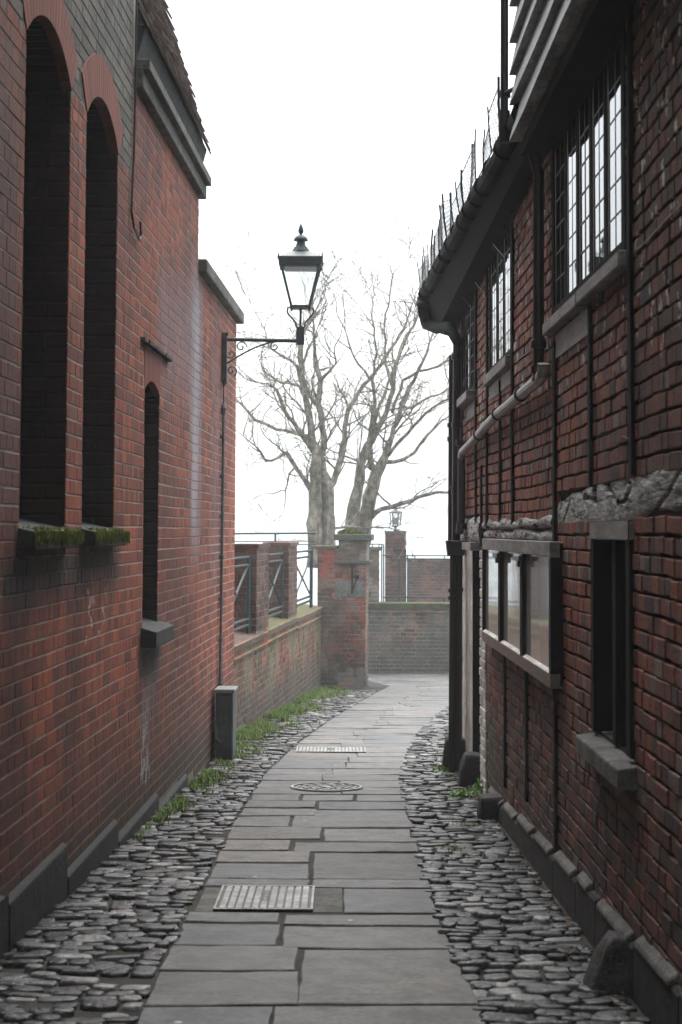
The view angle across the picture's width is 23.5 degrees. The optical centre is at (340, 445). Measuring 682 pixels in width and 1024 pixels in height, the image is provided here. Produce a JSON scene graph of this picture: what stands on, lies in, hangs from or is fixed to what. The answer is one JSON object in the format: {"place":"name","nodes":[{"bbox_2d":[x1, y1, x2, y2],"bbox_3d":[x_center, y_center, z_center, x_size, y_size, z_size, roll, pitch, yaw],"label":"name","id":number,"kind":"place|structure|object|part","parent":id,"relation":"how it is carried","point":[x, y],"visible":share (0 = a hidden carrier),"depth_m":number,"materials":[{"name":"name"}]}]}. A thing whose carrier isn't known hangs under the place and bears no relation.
{"place":"outdoors","nodes":[
{"label":"outdoors","id":0,"kind":"place"},
{"bbox_2d":[138,673,485,1023],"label":"flagstone path","id":1,"kind":"structure","parent":0,"point":[399,983],"depth_m":7.57,"materials":[{"name":"stone"}]},
{"bbox_2d":[195,888,341,912],"bbox_3d":[-0.340,2.226,7.997,0.690,0.056,0.631,0,-3,0],"label":"path patch","id":2,"kind":"object","parent":1,"relation":"on","point":[327,900],"visible":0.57,"depth_m":7.97,"materials":[{"name":"grey stone"}]},
{"bbox_2d":[213,885,314,911],"bbox_3d":[-0.366,2.213,7.993,0.470,0.060,0.620,0,-3,0],"label":"drain cover","id":3,"kind":"object","parent":2,"relation":"on","point":[265,898],"visible":1,"depth_m":7.95,"materials":[{"name":"metal"}]},
{"bbox_2d":[289,782,363,791],"bbox_3d":[-0.111,2.627,12.592,0.570,0.050,0.570,0,-3,0],"label":"round cover","id":4,"kind":"object","parent":1,"relation":"on","point":[326,787],"visible":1,"depth_m":12.57,"materials":[{"name":"metal"}]},
{"bbox_2d":[296,746,365,752],"bbox_3d":[-0.096,2.912,15.658,0.660,0.055,0.500,0,-3,0],"label":"drain cover","id":5,"kind":"object","parent":1,"relation":"on","point":[303,749],"visible":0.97,"depth_m":15.61,"materials":[{"name":"metal"}]},
{"bbox_2d":[0,677,644,1023],"bbox_3d":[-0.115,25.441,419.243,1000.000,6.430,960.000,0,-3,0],"label":"ground","id":6,"kind":"structure","parent":0,"point":[120,981],"depth_m":7.40,"materials":[{"name":"stone paving slabs"},{"name":"cobblestone"}]},
{"bbox_2d":[0,0,243,959],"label":"brick building","id":7,"kind":"structure","parent":6,"relation":"on","point":[121,311],"depth_m":9.50,"materials":[{"name":"brick"}]},
{"bbox_2d":[218,224,323,685],"bbox_3d":[-0.651,0.385,15.321,1.000,4.976,0.474,1,-3,-7],"label":"wall lamp","id":8,"kind":"object","parent":7,"relation":"attached to","point":[300,257],"visible":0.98,"depth_m":15.36,"materials":[{"name":"black metal"}]},
{"bbox_2d":[0,738,300,1023],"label":"cobbled verge","id":9,"kind":"structure","parent":6,"relation":"on","point":[74,980],"depth_m":7.48,"materials":[{"name":"grey stone"}]},
{"bbox_2d":[33,834,192,959],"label":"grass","id":10,"kind":"structure","parent":9,"relation":"on","point":[190,839],"depth_m":8.85,"materials":[{"name":"green plant"}]},
{"bbox_2d":[133,736,276,841],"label":"grass","id":11,"kind":"structure","parent":9,"relation":"on","point":[208,775],"depth_m":12.75,"materials":[{"name":"green plant"}]},
{"bbox_2d":[214,686,237,759],"bbox_3d":[-1.038,2.511,14.789,0.196,0.658,0.364,0,-3,0],"label":"utility cabinet","id":12,"kind":"object","parent":9,"relation":"on","point":[225,735],"visible":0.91,"depth_m":14.64,"materials":[{"name":"grey metal"}]},
{"bbox_3d":[-1.038,2.513,14.643,0.130,0.540,0.012,0,-3,2],"label":"door","id":13,"kind":"part","parent":12,"relation":"part of","materials":[{"name":"grey paint"}]},
{"bbox_2d":[235,532,315,544],"bbox_3d":[-1.617,2.542,29.908,2.306,1.936,0.035,0,-3,0],"label":"riverside railing","id":14,"kind":"object","parent":6,"relation":"on","point":[274,533],"visible":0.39,"depth_m":29.94,"materials":[{"name":"grey metal"}]},
{"bbox_2d":[233,542,322,731],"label":"brick wall","id":15,"kind":"structure","parent":6,"relation":"on","point":[277,660],"depth_m":20.40,"materials":[{"name":"brown brick"}]},
{"bbox_2d":[234,556,251,633],"bbox_3d":[-1.157,1.681,18.070,0.038,0.905,2.133,0,-3,5],"label":"railing","id":16,"kind":"object","parent":15,"relation":"on","point":[247,573],"visible":0.53,"depth_m":18.94,"materials":[{"name":"grey metal"}]},
{"bbox_2d":[268,552,283,618],"bbox_3d":[-0.876,1.848,21.241,0.038,0.905,2.082,0,-3,5],"label":"railing","id":17,"kind":"object","parent":15,"relation":"on","point":[281,598],"visible":0.55,"depth_m":21.91,"materials":[{"name":"grey metal"}]},
{"bbox_2d":[297,550,312,606],"bbox_3d":[-0.579,2.025,24.586,0.038,0.905,2.685,0,-3,5],"label":"railing","id":18,"kind":"object","parent":15,"relation":"on","point":[310,589],"visible":0.55,"depth_m":25.44,"materials":[{"name":"grey metal"}]},
{"bbox_2d":[236,684,363,740],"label":"grass","id":19,"kind":"structure","parent":6,"relation":"on","point":[245,733],"depth_m":19.96,"materials":[{"name":"green plant"}]},
{"bbox_2d":[256,690,379,740],"bbox_3d":[-0.354,3.411,21.122,0.916,0.396,8.856,0,-3,7],"label":"cobbled strip","id":20,"kind":"object","parent":6,"relation":"on","point":[329,713],"visible":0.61,"depth_m":19.95,"materials":[{"name":"grey stone"}]},
{"bbox_2d":[220,227,447,567],"bbox_3d":[-0.405,-1.115,33.745,5.870,7.255,5.097,0,-3,0],"label":"bare tree","id":21,"kind":"object","parent":6,"relation":"on","point":[320,521],"visible":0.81,"depth_m":33.62,"materials":[{"name":"grey plant"}]},
{"bbox_2d":[312,528,373,687],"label":"tall brick pier","id":22,"kind":"structure","parent":6,"relation":"on","point":[344,638],"depth_m":26.36,"materials":[{"name":"brown brick"}]},
{"bbox_2d":[351,564,358,593],"bbox_3d":[0.228,2.135,26.194,0.070,0.466,0.360,1,-3,-11],"label":"iron bracket","id":23,"kind":"object","parent":22,"relation":"attached to","point":[356,577],"visible":1,"depth_m":26.33,"materials":[{"name":"black metal"}]},
{"bbox_2d":[286,209,452,546],"bbox_3d":[1.617,-1.353,34.374,5.625,7.866,4.635,0,-3,0],"label":"bare tree","id":24,"kind":"object","parent":6,"relation":"on","point":[369,514],"visible":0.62,"depth_m":34.49,"materials":[{"name":"grey plant"}]},
{"bbox_2d":[368,602,448,673],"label":"end wall","id":25,"kind":"structure","parent":6,"relation":"on","point":[408,637],"depth_m":31.25,"materials":[{"name":"grey brick"}]},
{"bbox_2d":[368,547,380,601],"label":"brown brick pier","id":26,"kind":"structure","parent":25,"relation":"on","point":[373,581],"depth_m":31.51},
{"bbox_2d":[369,543,449,601],"bbox_3d":[1.434,2.515,32.013,1.810,1.203,0.023,0,-3,0],"label":"end railing","id":27,"kind":"object","parent":25,"relation":"on","point":[407,558],"visible":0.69,"depth_m":32.01,"materials":[{"name":"grey metal"}]},
{"bbox_2d":[411,746,482,859],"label":"grass","id":28,"kind":"structure","parent":6,"relation":"on","point":[454,848],"depth_m":10.57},
{"bbox_2d":[273,688,628,1003],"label":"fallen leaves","id":29,"kind":"object","parent":6,"relation":"on","point":[558,913],"visible":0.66,"depth_m":8.33,"materials":[{"name":"plant"}]},
{"bbox_2d":[441,735,464,771],"bbox_3d":[0.974,2.623,13.857,0.254,0.347,0.215,0,-3,0],"label":"guard stone","id":30,"kind":"object","parent":6,"relation":"on","point":[445,758],"visible":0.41,"depth_m":13.77,"materials":[{"name":"grey stone"}]},
{"bbox_2d":[458,751,480,788],"bbox_3d":[1.029,2.541,12.721,0.253,0.326,0.216,0,-3,0],"label":"guard stone","id":31,"kind":"object","parent":6,"relation":"on","point":[469,770],"visible":0.49,"depth_m":12.63,"materials":[{"name":"grey stone"}]},
{"bbox_2d":[477,793,502,821],"bbox_3d":[1.035,2.423,10.905,0.259,0.219,0.247,0,-3,0],"label":"guard stone","id":32,"kind":"object","parent":6,"relation":"on","point":[487,808],"visible":0.42,"depth_m":10.80,"materials":[{"name":"grey stone"}]},
{"bbox_2d":[398,706,649,1023],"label":"cobbled gutter","id":33,"kind":"object","parent":6,"relation":"on","point":[501,959],"visible":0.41,"depth_m":7.55,"materials":[{"name":"grey stone"}]},
{"bbox_2d":[430,764,447,772],"bbox_3d":[0.845,2.725,13.796,0.210,0.086,0.196,0,-3,0],"label":"weed plant","id":34,"kind":"object","parent":33,"relation":"on","point":[439,767],"visible":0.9,"depth_m":13.76,"materials":[{"name":"green plant"}]},
{"bbox_2d":[448,788,480,798],"bbox_3d":[0.922,2.567,12.085,0.268,0.091,0.274,0,-3,0],"label":"weed plant","id":35,"kind":"object","parent":33,"relation":"on","point":[461,792],"visible":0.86,"depth_m":12.05,"materials":[{"name":"green plant"}]},
{"bbox_2d":[471,778,483,794],"bbox_3d":[1.049,2.525,12.085,0.198,0.173,0.192,0,-3,0],"label":"weed plant","id":36,"kind":"object","parent":33,"relation":"on","point":[479,785],"visible":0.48,"depth_m":12.09,"materials":[{"name":"green plant"}]},
{"bbox_2d":[415,0,681,1023],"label":"timber framed building","id":37,"kind":"structure","parent":6,"relation":"on","point":[549,300],"depth_m":7.33,"materials":[{"name":"red brick"}]},
{"bbox_2d":[464,294,474,391],"bbox_3d":[1.108,-0.849,13.514,0.118,0.880,1.061,0,-3,0],"label":"window frame","id":38,"kind":"structure","parent":37,"relation":"in","point":[469,318],"depth_m":13.50,"materials":[{"name":"black wood"}]},
{"bbox_2d":[472,551,480,752],"bbox_3d":[1.230,1.792,12.735,0.358,1.955,0.781,0,-3,0],"label":"door","id":39,"kind":"structure","parent":37,"relation":"in","point":[476,617],"depth_m":13.06,"materials":[{"name":"black wood"}]},
{"bbox_2d":[489,229,509,370],"bbox_3d":[1.127,-0.985,11.117,0.110,0.900,1.460,0,-3,0],"label":"window frame","id":40,"kind":"structure","parent":37,"relation":"in","point":[499,270],"depth_m":11.19,"materials":[{"name":"black metal"}]},
{"bbox_2d":[482,539,566,688],"bbox_3d":[1.062,0.926,9.841,0.160,0.720,3.550,0,-3,0],"label":"window","id":41,"kind":"structure","parent":37,"relation":"attached to","point":[523,592],"depth_m":9.14,"materials":[{"name":"grey paint"}]},
{"bbox_2d":[551,20,625,314],"bbox_3d":[1.155,-1.165,7.472,0.110,0.920,2.100,0,-3,0],"label":"window frame","id":42,"kind":"structure","parent":37,"relation":"in","point":[588,158],"depth_m":7.25,"materials":[{"name":"black metal"}]},
{"bbox_2d":[590,520,638,758],"bbox_3d":[1.214,0.760,6.660,0.270,0.910,0.922,0,-3,0],"label":"window frame","id":43,"kind":"structure","parent":37,"relation":"in","point":[612,541],"depth_m":6.65,"materials":[{"name":"grey paint"}]},
{"bbox_2d":[583,930,629,995],"bbox_3d":[1.020,1.980,6.204,0.221,0.282,0.210,0,-3,0],"label":"guard stone","id":44,"kind":"object","parent":6,"relation":"on","point":[607,970],"visible":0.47,"depth_m":6.13,"materials":[{"name":"grey stone"}]},
{"bbox_2d":[165,0,516,541],"label":"sky","id":45,"kind":"structure","parent":0,"point":[320,116],"materials":[{"name":"white"}]},
{"bbox_2d":[235,542,449,605],"bbox_3d":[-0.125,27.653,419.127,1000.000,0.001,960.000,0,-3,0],"label":"river water","id":46,"kind":"structure","parent":0,"point":[427,548],"depth_m":366.00,"materials":[{"name":"grey liquid"}]},
{"bbox_2d":[384,531,406,601],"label":"lantern pier","id":47,"kind":"structure","parent":0,"point":[395,542],"depth_m":36.91,"materials":[{"name":"red brick"}]},
{"bbox_2d":[389,509,401,530],"bbox_3d":[1.233,1.684,37.203,0.286,0.500,0.330,0,-3,0],"label":"pier lantern","id":48,"kind":"object","parent":47,"relation":"on","point":[394,511],"visible":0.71,"depth_m":37.16,"materials":[{"name":"grey metal"}]},
{"bbox_2d":[408,559,449,601],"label":"back wall","id":49,"kind":"structure","parent":0,"point":[428,577],"depth_m":40.88,"materials":[{"name":"red brick"}]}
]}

